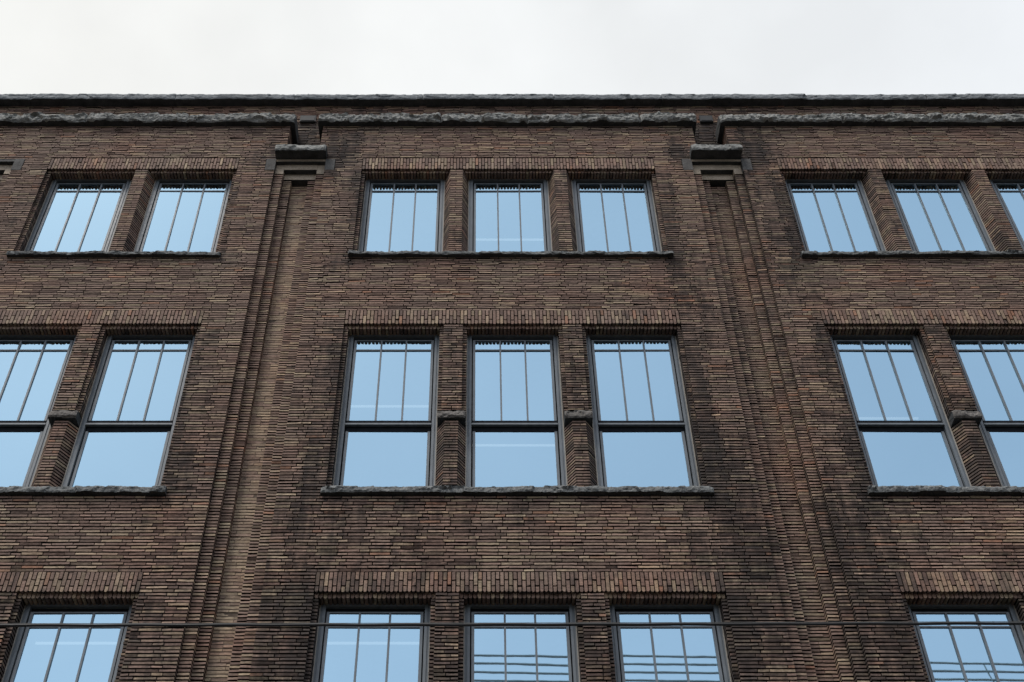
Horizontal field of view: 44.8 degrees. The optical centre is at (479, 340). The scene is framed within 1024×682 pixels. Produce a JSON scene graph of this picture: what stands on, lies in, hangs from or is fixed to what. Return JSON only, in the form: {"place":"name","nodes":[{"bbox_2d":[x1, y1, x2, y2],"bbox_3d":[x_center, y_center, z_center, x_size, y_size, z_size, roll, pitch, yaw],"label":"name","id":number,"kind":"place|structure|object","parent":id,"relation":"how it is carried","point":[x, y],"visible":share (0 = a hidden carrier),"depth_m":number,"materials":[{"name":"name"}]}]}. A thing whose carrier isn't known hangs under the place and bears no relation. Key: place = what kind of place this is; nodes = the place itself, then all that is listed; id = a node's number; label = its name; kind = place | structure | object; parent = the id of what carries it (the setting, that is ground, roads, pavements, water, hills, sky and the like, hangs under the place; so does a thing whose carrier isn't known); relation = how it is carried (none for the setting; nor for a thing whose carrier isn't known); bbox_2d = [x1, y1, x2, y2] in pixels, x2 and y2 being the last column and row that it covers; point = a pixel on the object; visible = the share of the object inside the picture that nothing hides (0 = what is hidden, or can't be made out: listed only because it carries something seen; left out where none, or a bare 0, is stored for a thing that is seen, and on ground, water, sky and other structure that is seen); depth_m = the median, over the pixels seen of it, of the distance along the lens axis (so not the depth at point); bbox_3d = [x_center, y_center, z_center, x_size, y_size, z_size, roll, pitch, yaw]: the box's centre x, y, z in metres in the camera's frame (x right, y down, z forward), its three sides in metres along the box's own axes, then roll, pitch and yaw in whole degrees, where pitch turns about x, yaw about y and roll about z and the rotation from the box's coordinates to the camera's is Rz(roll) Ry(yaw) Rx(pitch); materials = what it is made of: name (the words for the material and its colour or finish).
{"place":"outdoors","nodes":[
{"label":"outdoors","id":0,"kind":"place"},
{"bbox_2d":[0,621,1023,626],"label":"overhead cable","id":1,"kind":"object","parent":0,"point":[495,624],"visible":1,"depth_m":9.26,"materials":[{"name":"black rubber"}]},
{"bbox_2d":[0,0,1023,95],"label":"sky","id":2,"kind":"structure","parent":0,"point":[286,47],"materials":[{"name":"white"}]},
{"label":"road","id":3,"kind":"structure","parent":0,"visible":0},
{"bbox_2d":[0,93,1023,681],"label":"brick building","id":4,"kind":"structure","parent":3,"relation":"on","point":[384,359],"depth_m":16.73,"materials":[{"name":"brick"}]},
{"bbox_2d":[0,334,76,486],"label":"window","id":5,"kind":"structure","parent":4,"relation":"in","point":[32,367],"depth_m":16.69,"materials":[{"name":"blue glass"}]},
{"bbox_2d":[1,603,132,681],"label":"window","id":6,"kind":"structure","parent":4,"relation":"in","point":[37,654],"depth_m":13.95,"materials":[{"name":"blue glass"}]},
{"bbox_2d":[24,179,131,251],"bbox_3d":[-6.260,-1.836,19.390,1.285,2.103,0.160,0,-46,0],"label":"window","id":7,"kind":"structure","parent":4,"relation":"in","point":[80,215],"depth_m":19.43,"materials":[{"name":"blue glass"}]},
{"bbox_2d":[61,334,195,486],"bbox_3d":[-4.600,0.981,16.500,1.285,2.936,0.172,0,-46,0],"label":"window","id":8,"kind":"structure","parent":4,"relation":"in","point":[125,432],"depth_m":16.46,"materials":[{"name":"blue glass"}]},
{"bbox_2d":[133,179,231,251],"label":"window","id":9,"kind":"structure","parent":4,"relation":"in","point":[180,215],"depth_m":19.43,"materials":[{"name":"blue glass"}]},
{"bbox_2d":[312,603,430,681],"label":"window","id":10,"kind":"structure","parent":4,"relation":"in","point":[385,653],"depth_m":13.96,"materials":[{"name":"blue glass"}]},
{"bbox_2d":[333,334,439,486],"bbox_3d":[-1.200,0.981,16.500,1.285,2.936,0.172,0,-46,0],"label":"window","id":11,"kind":"structure","parent":4,"relation":"in","point":[388,414],"depth_m":16.45,"materials":[{"name":"blue glass"}]},
{"bbox_2d":[358,179,444,251],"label":"window","id":12,"kind":"structure","parent":4,"relation":"in","point":[398,215],"depth_m":19.43,"materials":[{"name":"blue glass"}]},
{"bbox_2d":[468,179,551,251],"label":"window","id":13,"kind":"structure","parent":4,"relation":"in","point":[506,215],"depth_m":19.43,"materials":[{"name":"blue glass"}]},
{"bbox_2d":[465,334,567,486],"bbox_3d":[0.460,0.981,16.500,1.285,2.936,0.172,0,-46,0],"label":"window","id":14,"kind":"structure","parent":4,"relation":"in","point":[515,436],"depth_m":16.45,"materials":[{"name":"blue glass"}]},
{"bbox_2d":[463,603,579,681],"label":"window","id":15,"kind":"structure","parent":4,"relation":"in","point":[491,653],"depth_m":13.96,"materials":[{"name":"blue glass"}]},
{"bbox_2d":[571,179,661,251],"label":"window","id":16,"kind":"structure","parent":4,"relation":"in","point":[617,214],"depth_m":19.43,"materials":[{"name":"blue glass"}]},
{"bbox_2d":[586,334,699,486],"bbox_3d":[2.120,0.981,16.500,1.285,2.936,0.172,0,-46,0],"label":"window","id":17,"kind":"structure","parent":4,"relation":"in","point":[641,419],"depth_m":16.46,"materials":[{"name":"blue glass"}]},
{"bbox_2d":[609,603,731,681],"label":"window","id":18,"kind":"structure","parent":4,"relation":"in","point":[641,653],"depth_m":13.95,"materials":[{"name":"blue glass"}]},
{"bbox_2d":[785,179,885,251],"bbox_3d":[5.520,-1.836,19.390,1.285,2.103,0.160,0,-46,0],"label":"window","id":19,"kind":"structure","parent":4,"relation":"in","point":[837,214],"depth_m":19.43,"materials":[{"name":"blue glass"}]},
{"bbox_2d":[830,334,971,486],"bbox_3d":[5.520,0.981,16.500,1.285,2.936,0.172,0,-46,0],"label":"window","id":20,"kind":"structure","parent":4,"relation":"in","point":[905,434],"depth_m":16.46,"materials":[{"name":"blue glass"}]},
{"bbox_2d":[885,179,995,251],"bbox_3d":[7.180,-1.836,19.390,1.285,2.103,0.160,0,-46,0],"label":"window","id":21,"kind":"structure","parent":4,"relation":"in","point":[936,214],"depth_m":19.43,"materials":[{"name":"blue glass"}]},
{"bbox_2d":[907,603,1023,681],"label":"window","id":22,"kind":"structure","parent":4,"relation":"in","point":[950,653],"depth_m":13.97,"materials":[{"name":"blue glass"}]},
{"bbox_2d":[949,334,1023,486],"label":"window","id":23,"kind":"structure","parent":4,"relation":"in","point":[992,366],"depth_m":16.74,"materials":[{"name":"blue glass"}]},
{"bbox_2d":[989,179,1023,249],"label":"window","id":24,"kind":"structure","parent":4,"relation":"in","point":[1010,193],"depth_m":19.71,"materials":[{"name":"blue glass"}]}
]}

